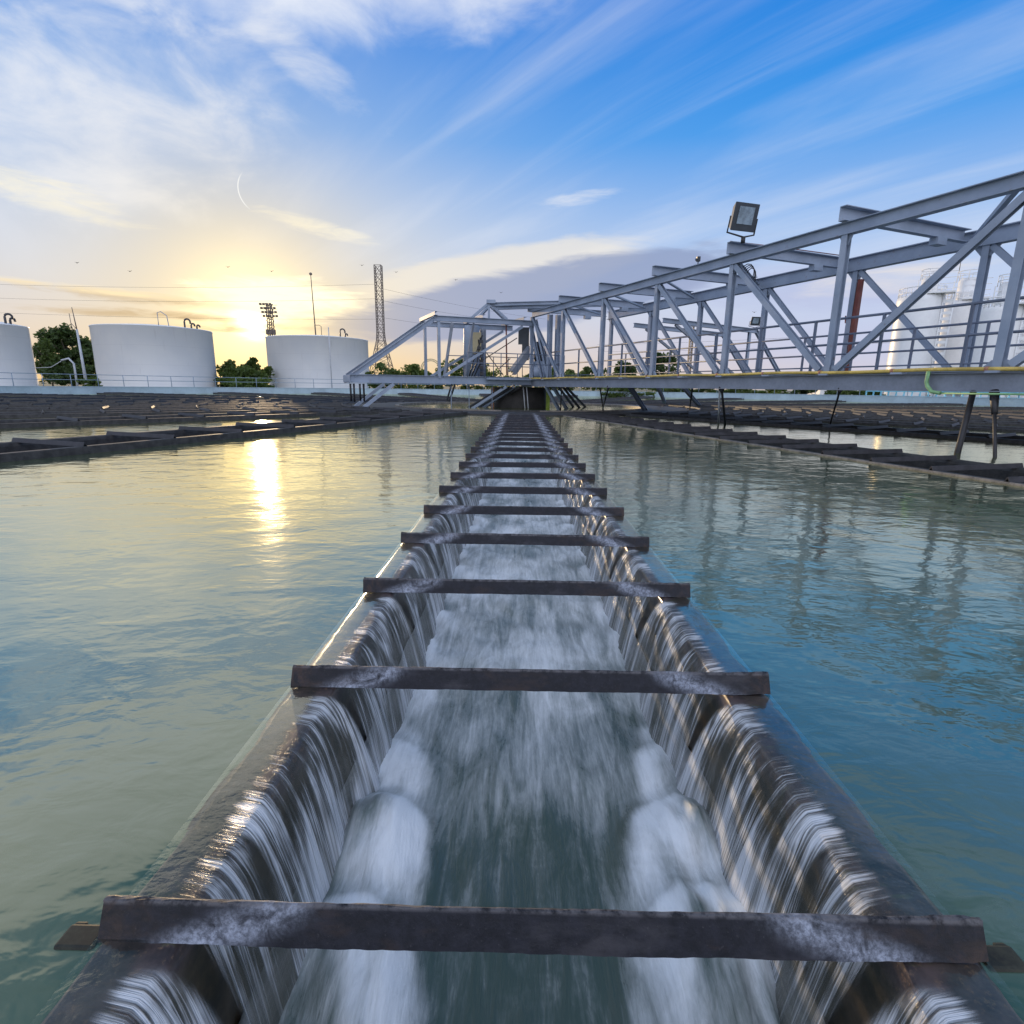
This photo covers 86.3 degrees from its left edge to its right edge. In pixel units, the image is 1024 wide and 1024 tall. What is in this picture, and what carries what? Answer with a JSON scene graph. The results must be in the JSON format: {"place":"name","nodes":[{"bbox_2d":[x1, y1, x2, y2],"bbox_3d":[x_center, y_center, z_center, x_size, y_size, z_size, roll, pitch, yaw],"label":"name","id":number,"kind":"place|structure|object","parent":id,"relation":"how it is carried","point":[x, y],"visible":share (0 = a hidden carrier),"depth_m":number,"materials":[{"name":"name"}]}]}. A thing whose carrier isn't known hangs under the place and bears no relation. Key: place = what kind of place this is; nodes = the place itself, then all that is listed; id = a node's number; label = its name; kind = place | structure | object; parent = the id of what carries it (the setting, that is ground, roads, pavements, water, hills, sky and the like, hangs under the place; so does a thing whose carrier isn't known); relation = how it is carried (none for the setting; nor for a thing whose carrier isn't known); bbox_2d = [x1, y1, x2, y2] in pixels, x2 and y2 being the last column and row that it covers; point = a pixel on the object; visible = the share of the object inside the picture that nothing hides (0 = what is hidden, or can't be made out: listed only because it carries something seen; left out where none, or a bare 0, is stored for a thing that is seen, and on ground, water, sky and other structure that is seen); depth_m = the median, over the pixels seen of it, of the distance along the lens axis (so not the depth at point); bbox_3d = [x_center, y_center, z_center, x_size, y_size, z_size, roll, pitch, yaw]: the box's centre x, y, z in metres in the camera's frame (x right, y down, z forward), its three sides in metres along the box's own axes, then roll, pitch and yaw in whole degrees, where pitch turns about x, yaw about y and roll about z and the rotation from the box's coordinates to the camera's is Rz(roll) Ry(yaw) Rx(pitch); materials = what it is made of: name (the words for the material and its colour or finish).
{"place":"outdoors","nodes":[
{"label":"outdoors","id":0,"kind":"place"},
{"bbox_2d":[259,303,277,335],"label":"floodlight tower","id":1,"kind":"structure","parent":0,"point":[270,331],"depth_m":161.60,"materials":[{"name":"metal"}]},
{"bbox_2d":[94,436,500,1023],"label":"falling water","id":2,"kind":"structure","parent":0,"point":[273,977],"depth_m":1.59,"materials":[{"name":"white liquid"}]},
{"bbox_2d":[38,381,798,393],"bbox_3d":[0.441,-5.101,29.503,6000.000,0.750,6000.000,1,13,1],"label":"ground","id":3,"kind":"structure","parent":0,"point":[457,387],"depth_m":354.76,"materials":[{"name":"grey concrete"}]},
{"bbox_2d":[0,313,38,385],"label":"storage tank","id":4,"kind":"object","parent":3,"relation":"on","point":[17,361],"visible":0.94,"depth_m":58.61,"materials":[{"name":"white metal"}]},
{"bbox_2d":[35,337,69,385],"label":"young tree","id":5,"kind":"object","parent":3,"relation":"on","point":[47,348],"visible":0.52,"depth_m":86.93,"materials":[{"name":"green plant"}]},
{"bbox_2d":[36,358,78,385],"bbox_3d":[-47.625,-14.210,56.923,4.551,3.690,0.200,1,13,1],"label":"bent pipe","id":6,"kind":"object","parent":3,"relation":"on","point":[72,362],"visible":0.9,"depth_m":56.68,"materials":[{"name":"silver metal"}]},
{"bbox_2d":[32,322,94,385],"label":"broad tree","id":7,"kind":"object","parent":3,"relation":"on","point":[63,337],"visible":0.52,"depth_m":91.36,"materials":[{"name":"green plant"}]},
{"bbox_2d":[39,361,97,385],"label":"bush","id":8,"kind":"object","parent":3,"relation":"on","point":[56,370],"visible":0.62,"depth_m":85.20,"materials":[{"name":"green plant"}]},
{"bbox_2d":[69,307,87,384],"bbox_3d":[-46.216,-17.160,58.279,0.861,8.873,0.340,1,13,1],"label":"utility pole","id":9,"kind":"object","parent":3,"relation":"on","point":[81,357],"visible":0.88,"depth_m":58.15,"materials":[{"name":"metal"}]},
{"bbox_2d":[76,376,102,385],"bbox_3d":[-37.930,-11.277,49.150,1.989,1.915,1.605,-7,15,-29],"label":"shrub","id":10,"kind":"object","parent":3,"relation":"on","point":[88,380],"visible":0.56,"depth_m":48.87,"materials":[{"name":"green plant"}]},
{"bbox_2d":[88,311,217,386],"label":"storage tank","id":11,"kind":"object","parent":3,"relation":"on","point":[156,354],"visible":0.92,"depth_m":69.44,"materials":[{"name":"white metal"}]},
{"bbox_2d":[216,359,249,379],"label":"broad tree","id":12,"kind":"object","parent":3,"relation":"on","point":[228,363],"visible":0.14,"depth_m":80.91,"materials":[{"name":"green plant"}]},
{"bbox_2d":[213,365,274,387],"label":"bush","id":13,"kind":"object","parent":3,"relation":"on","point":[244,371],"visible":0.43,"depth_m":76.86,"materials":[{"name":"green plant"}]},
{"bbox_2d":[216,376,274,387],"bbox_3d":[-29.692,-14.006,60.627,6.235,2.119,4.574,1,13,1],"label":"shrub","id":14,"kind":"object","parent":3,"relation":"on","point":[232,382],"visible":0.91,"depth_m":60.23,"materials":[{"name":"green plant"}]},
{"bbox_2d":[246,357,274,380],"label":"broad tree","id":15,"kind":"object","parent":3,"relation":"on","point":[252,361],"visible":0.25,"depth_m":83.22,"materials":[{"name":"green plant"}]},
{"bbox_2d":[265,327,368,387],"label":"storage tank","id":16,"kind":"object","parent":3,"relation":"on","point":[306,360],"visible":0.95,"depth_m":84.48,"materials":[{"name":"white metal"}]},
{"bbox_2d":[309,272,321,334],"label":"lightning mast","id":17,"kind":"object","parent":16,"relation":"on","point":[310,273],"visible":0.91,"depth_m":91.13,"materials":[{"name":"metal"}]},
{"bbox_2d":[369,264,392,388],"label":"pylon","id":18,"kind":"object","parent":3,"relation":"on","point":[381,307],"visible":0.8,"depth_m":209.02,"materials":[{"name":"metal"}]},
{"bbox_2d":[16,313,227,318],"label":"power line","id":19,"kind":"object","parent":18,"relation":"attached to","point":[118,316],"visible":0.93,"depth_m":215.75,"materials":[{"name":"black metal"}]},
{"bbox_2d":[8,298,349,301],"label":"power line","id":20,"kind":"object","parent":18,"relation":"attached to","point":[186,301],"visible":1,"depth_m":212.94,"materials":[{"name":"black metal"}]},
{"bbox_2d":[0,284,367,287],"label":"power line","id":21,"kind":"object","parent":18,"relation":"attached to","point":[186,287],"visible":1,"depth_m":212.02,"materials":[{"name":"black metal"}]},
{"bbox_2d":[365,362,404,388],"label":"bush","id":22,"kind":"object","parent":3,"relation":"on","point":[381,366],"visible":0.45,"depth_m":75.27,"materials":[{"name":"green plant"}]},
{"bbox_2d":[393,363,425,388],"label":"bush","id":23,"kind":"object","parent":3,"relation":"on","point":[412,369],"visible":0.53,"depth_m":78.95,"materials":[{"name":"green plant"}]},
{"bbox_2d":[419,369,443,388],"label":"bush","id":24,"kind":"object","parent":3,"relation":"on","point":[432,386],"visible":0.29,"depth_m":83.15,"materials":[{"name":"green plant"}]},
{"bbox_2d":[435,359,474,388],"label":"bush","id":25,"kind":"object","parent":3,"relation":"on","point":[453,366],"visible":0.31,"depth_m":74.86,"materials":[{"name":"green plant"}]},
{"bbox_2d":[457,364,502,389],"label":"bush","id":26,"kind":"object","parent":3,"relation":"on","point":[488,374],"visible":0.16,"depth_m":80.19,"materials":[{"name":"green plant"}]},
{"bbox_2d":[0,386,1023,406],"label":"tank wall","id":27,"kind":"structure","parent":3,"relation":"on","point":[1010,402],"depth_m":55.52,"materials":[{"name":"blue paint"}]},
{"bbox_2d":[0,372,1019,397],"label":"guard rail","id":28,"kind":"object","parent":27,"relation":"on","point":[123,380],"visible":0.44,"depth_m":54.70,"materials":[{"name":"grey metal"}]},
{"bbox_2d":[503,367,539,386],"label":"bush","id":29,"kind":"object","parent":3,"relation":"on","point":[527,375],"visible":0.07,"depth_m":83.12,"materials":[{"name":"green plant"}]},
{"bbox_2d":[543,367,576,390],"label":"bush","id":30,"kind":"object","parent":3,"relation":"on","point":[570,372],"visible":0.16,"depth_m":75.26,"materials":[{"name":"green plant"}]},
{"bbox_2d":[575,366,606,390],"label":"broad tree","id":31,"kind":"object","parent":3,"relation":"on","point":[587,370],"visible":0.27,"depth_m":95.67,"materials":[{"name":"green plant"}]},
{"bbox_2d":[602,388,645,396],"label":"shrub","id":32,"kind":"object","parent":3,"relation":"on","point":[610,394],"visible":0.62,"depth_m":67.41,"materials":[{"name":"green plant"}]},
{"bbox_2d":[611,360,638,375],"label":"broad tree","id":33,"kind":"object","parent":3,"relation":"on","point":[631,369],"visible":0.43,"depth_m":95.84,"materials":[{"name":"green plant"}]},
{"bbox_2d":[642,352,680,374],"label":"broad tree","id":34,"kind":"object","parent":3,"relation":"on","point":[661,368],"visible":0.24,"depth_m":99.05,"materials":[{"name":"green plant"}]},
{"bbox_2d":[645,388,689,396],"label":"shrub","id":35,"kind":"object","parent":3,"relation":"on","point":[666,390],"visible":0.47,"depth_m":66.18,"materials":[{"name":"green plant"}]},
{"bbox_2d":[687,327,694,370],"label":"radio mast","id":36,"kind":"object","parent":3,"relation":"on","point":[691,352],"visible":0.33,"depth_m":143.54,"materials":[{"name":"metal"}]},
{"bbox_2d":[689,389,718,392],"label":"shrub","id":37,"kind":"object","parent":3,"relation":"on","point":[706,390],"visible":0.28,"depth_m":65.27,"materials":[{"name":"green plant"}]},
{"bbox_2d":[723,389,756,392],"bbox_3d":[26.924,-14.013,64.337,4.140,2.014,3.618,-6,15,-27],"label":"shrub","id":38,"kind":"object","parent":3,"relation":"on","point":[738,391],"visible":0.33,"depth_m":63.96,"materials":[{"name":"green plant"}]},
{"bbox_2d":[757,389,788,393],"bbox_3d":[30.262,-13.748,62.983,3.379,2.180,3.080,-11,17,-41],"label":"shrub","id":39,"kind":"object","parent":3,"relation":"on","point":[770,391],"visible":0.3,"depth_m":62.75,"materials":[{"name":"green plant"}]},
{"bbox_2d":[789,390,817,393],"bbox_3d":[33.376,-13.602,62.229,3.428,2.304,2.646,1,13,1],"label":"shrub","id":40,"kind":"object","parent":3,"relation":"on","point":[804,391],"visible":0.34,"depth_m":62.03,"materials":[{"name":"green plant"}]},
{"bbox_2d":[810,390,857,394],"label":"building","id":41,"kind":"structure","parent":3,"relation":"on","point":[820,392],"depth_m":90.24,"materials":[{"name":"white paint"}]},
{"bbox_2d":[824,390,858,394],"bbox_3d":[36.669,-13.159,61.043,4.531,2.060,2.846,1,13,1],"label":"shrub","id":42,"kind":"object","parent":3,"relation":"on","point":[843,392],"visible":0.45,"depth_m":60.19,"materials":[{"name":"green plant"}]},
{"bbox_2d":[857,391,886,395],"bbox_3d":[39.444,-12.730,59.697,3.202,1.874,2.414,1,13,1],"label":"shrub","id":43,"kind":"object","parent":3,"relation":"on","point":[868,393],"visible":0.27,"depth_m":59.45,"materials":[{"name":"green plant"}]},
{"bbox_2d":[882,268,959,395],"bbox_3d":[45.225,-19.238,60.848,5.117,14.443,4.440,9,15,32],"label":"silo","id":44,"kind":"object","parent":3,"relation":"on","point":[933,297],"visible":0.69,"depth_m":59.13,"materials":[{"name":"white paint"}]},
{"bbox_2d":[865,391,1023,397],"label":"turquoise railing","id":45,"kind":"object","parent":3,"relation":"on","point":[953,395],"visible":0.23,"depth_m":54.54,"materials":[{"name":"metal"}]},
{"bbox_2d":[929,394,960,396],"bbox_3d":[47.755,-12.609,60.051,3.600,1.640,1.800,1,13,1],"label":"plant skid","id":46,"kind":"object","parent":3,"relation":"on","point":[950,395],"depth_m":59.20,"materials":[{"name":"white paint"}]},
{"bbox_2d":[946,394,958,396],"bbox_3d":[47.743,-12.358,59.268,1.360,1.050,0.060,1,13,1],"label":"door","id":47,"kind":"structure","parent":46,"relation":"in","point":[947,395],"depth_m":59.18,"materials":[{"name":"metal"}]},
{"bbox_2d":[934,269,993,367],"bbox_3d":[51.693,-19.952,63.326,4.159,14.880,3.505,10,16,36],"label":"silo","id":48,"kind":"object","parent":3,"relation":"on","point":[965,290],"visible":0.44,"depth_m":61.97,"materials":[{"name":"white paint"}]},
{"bbox_2d":[963,273,1023,397],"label":"silo","id":49,"kind":"object","parent":3,"relation":"on","point":[993,311],"visible":0.38,"depth_m":54.22,"materials":[{"name":"white paint"}]},
{"bbox_2d":[1010,327,1023,397],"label":"silo","id":50,"kind":"object","parent":3,"relation":"on","point":[1021,347],"depth_m":59.22,"materials":[{"name":"white paint"}]},
{"bbox_2d":[0,394,1023,1023],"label":"water","id":51,"kind":"structure","parent":0,"point":[170,616],"depth_m":2.68,"materials":[{"name":"teal liquid"}]},
{"bbox_2d":[0,402,350,406],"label":"radial launder","id":52,"kind":"object","parent":51,"relation":"in","point":[51,404],"visible":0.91,"depth_m":23.62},
{"bbox_2d":[0,404,352,411],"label":"radial launder","id":53,"kind":"object","parent":51,"relation":"in","point":[31,409],"visible":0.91,"depth_m":20.81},
{"bbox_2d":[0,399,355,404],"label":"radial launder","id":54,"kind":"object","parent":51,"relation":"in","point":[89,401],"visible":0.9,"depth_m":26.80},
{"bbox_2d":[0,396,366,403],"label":"radial launder","id":55,"kind":"object","parent":51,"relation":"in","point":[88,399],"visible":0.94,"depth_m":30.28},
{"bbox_2d":[0,406,372,418],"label":"radial launder","id":56,"kind":"object","parent":51,"relation":"in","point":[55,414],"visible":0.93,"depth_m":18.34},
{"bbox_2d":[0,393,382,402],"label":"radial launder","id":57,"kind":"object","parent":51,"relation":"in","point":[105,396],"visible":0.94,"depth_m":35.60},
{"bbox_2d":[0,407,409,428],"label":"radial launder","id":58,"kind":"object","parent":51,"relation":"in","point":[78,421],"visible":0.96,"depth_m":15.81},
{"bbox_2d":[0,409,467,462],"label":"radial launder","id":59,"kind":"object","parent":51,"relation":"in","point":[17,449],"visible":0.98,"depth_m":10.48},
{"bbox_2d":[97,392,403,402],"bbox_3d":[-21.707,-8.252,41.268,33.150,1.099,1.724,8,15,28],"label":"radial launder","id":60,"kind":"object","parent":51,"relation":"in","point":[195,395],"visible":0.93,"depth_m":40.35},
{"bbox_2d":[213,392,429,401],"bbox_3d":[-18.105,-9.328,46.148,33.150,1.099,1.724,12,17,41],"label":"radial launder","id":61,"kind":"object","parent":51,"relation":"in","point":[299,396],"visible":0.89,"depth_m":44.10,"materials":[{"name":"grey concrete"}]},
{"bbox_2d":[311,392,456,401],"bbox_3d":[-13.400,-10.164,50.037,1.724,1.099,33.150,-8,15,-32],"label":"radial launder","id":62,"kind":"object","parent":51,"relation":"in","point":[389,397],"visible":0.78,"depth_m":43.82,"materials":[{"name":"grey concrete"}]},
{"bbox_2d":[398,393,479,400],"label":"radial launder","id":63,"kind":"object","parent":51,"relation":"in","point":[437,396],"visible":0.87,"depth_m":47.42,"materials":[{"name":"grey concrete"}]},
{"bbox_2d":[491,387,549,407],"bbox_3d":[0.448,-5.688,29.302,3.080,1.983,2.970,1,13,1],"label":"drum","id":64,"kind":"object","parent":51,"relation":"in","point":[530,397],"visible":0.57,"depth_m":28.06,"materials":[{"name":"paint"}]},
{"bbox_2d":[353,401,689,419],"bbox_3d":[0.443,-5.286,29.461,17.800,0.930,17.800,1,13,1],"label":"ring launder","id":65,"kind":"object","parent":51,"relation":"in","point":[664,409],"visible":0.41,"depth_m":24.36,"materials":[{"name":"concrete"}]},
{"bbox_2d":[343,170,1023,457],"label":"scraper bridge","id":66,"kind":"structure","parent":65,"relation":"on","point":[999,372],"depth_m":15.29,"materials":[{"name":"grey paint"}]},
{"bbox_2d":[695,256,700,263],"bbox_3d":[5.456,-7.390,16.064,0.146,0.225,0.118,1,13,1],"label":"signal lamp","id":67,"kind":"object","parent":66,"relation":"on","point":[698,259],"visible":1,"depth_m":16.02,"materials":[{"name":"white"}]},
{"bbox_2d":[726,201,759,243],"bbox_3d":[6.055,-7.566,14.377,0.877,0.946,0.344,-3,14,-17],"label":"floodlight","id":68,"kind":"object","parent":66,"relation":"on","point":[743,216],"visible":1,"depth_m":14.25,"materials":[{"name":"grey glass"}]},
{"bbox_2d":[749,317,760,327],"bbox_3d":[11.688,-9.078,26.297,0.544,0.583,0.239,-1,13,-5],"label":"floodlight","id":69,"kind":"object","parent":66,"relation":"on","point":[755,321],"visible":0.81,"depth_m":26.23,"materials":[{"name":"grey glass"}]},
{"bbox_2d":[736,241,838,255],"bbox_3d":[7.835,-7.454,15.454,4.103,0.024,0.066,-4,14,-20],"label":"cable conduit","id":70,"kind":"object","parent":66,"relation":"on","point":[806,250],"visible":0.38,"depth_m":15.76,"materials":[{"name":"grey metal"}]},
{"bbox_2d":[41,413,1023,1023],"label":"overflow launder","id":71,"kind":"object","parent":51,"relation":"in","point":[905,941],"visible":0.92,"depth_m":1.29,"materials":[{"name":"metal"}]},
{"bbox_2d":[550,395,577,401],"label":"radial launder","id":72,"kind":"object","parent":51,"relation":"in","point":[557,399],"visible":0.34,"depth_m":50.68,"materials":[{"name":"grey metal"}]},
{"bbox_2d":[558,396,653,402],"bbox_3d":[10.231,-10.355,52.206,1.724,1.064,33.150,6,14,22],"label":"radial launder","id":73,"kind":"object","parent":51,"relation":"in","point":[607,399],"visible":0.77,"depth_m":46.21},
{"bbox_2d":[589,398,741,403],"bbox_3d":[15.578,-9.608,49.237,1.724,1.064,33.150,10,16,36],"label":"radial launder","id":74,"kind":"object","parent":51,"relation":"in","point":[667,400],"visible":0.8,"depth_m":44.13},
{"bbox_2d":[619,400,845,404],"bbox_3d":[20.025,-8.603,45.094,33.150,1.064,1.724,-10,17,-38],"label":"radial launder","id":75,"kind":"object","parent":51,"relation":"in","point":[753,402],"visible":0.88,"depth_m":43.18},
{"bbox_2d":[563,414,1023,486],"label":"radial launder","id":76,"kind":"object","parent":51,"relation":"in","point":[1006,473],"visible":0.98,"depth_m":9.64,"materials":[{"name":"metal"}]},
{"bbox_2d":[646,403,965,405],"bbox_3d":[23.308,-7.398,40.023,33.150,1.064,1.724,-5,14,-25],"label":"radial launder","id":77,"kind":"object","parent":51,"relation":"in","point":[861,404],"visible":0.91,"depth_m":39.57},
{"bbox_2d":[625,412,1023,443],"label":"radial launder","id":78,"kind":"object","parent":51,"relation":"in","point":[925,432],"visible":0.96,"depth_m":15.39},
{"bbox_2d":[667,411,1023,432],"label":"radial launder","id":79,"kind":"object","parent":51,"relation":"in","point":[921,424],"visible":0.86,"depth_m":18.23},
{"bbox_2d":[667,405,1023,409],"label":"radial launder","id":80,"kind":"object","parent":51,"relation":"in","point":[920,407],"visible":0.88,"depth_m":33.75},
{"bbox_2d":[677,406,1023,413],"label":"radial launder","id":81,"kind":"object","parent":51,"relation":"in","point":[923,410],"visible":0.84,"depth_m":29.15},
{"bbox_2d":[687,410,1023,425],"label":"radial launder","id":82,"kind":"object","parent":51,"relation":"in","point":[988,422],"visible":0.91,"depth_m":20.49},
{"bbox_2d":[687,407,1023,416],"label":"radial launder","id":83,"kind":"object","parent":51,"relation":"in","point":[979,414],"visible":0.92,"depth_m":26.00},
{"bbox_2d":[699,408,1023,420],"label":"radial launder","id":84,"kind":"object","parent":51,"relation":"in","point":[982,417],"visible":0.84,"depth_m":23.05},
{"bbox_2d":[0,0,1023,389],"label":"sky","id":85,"kind":"structure","parent":0,"point":[522,150],"materials":[{"name":"blue"}]},
{"bbox_2d":[238,433,824,1023],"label":"channel water","id":86,"kind":"structure","parent":0,"point":[530,799],"depth_m":1.82,"materials":[{"name":"white liquid"}]},
{"bbox_2d":[539,437,977,1023],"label":"falling water","id":87,"kind":"structure","parent":0,"point":[749,879],"depth_m":1.66,"materials":[{"name":"white liquid"}]}
]}

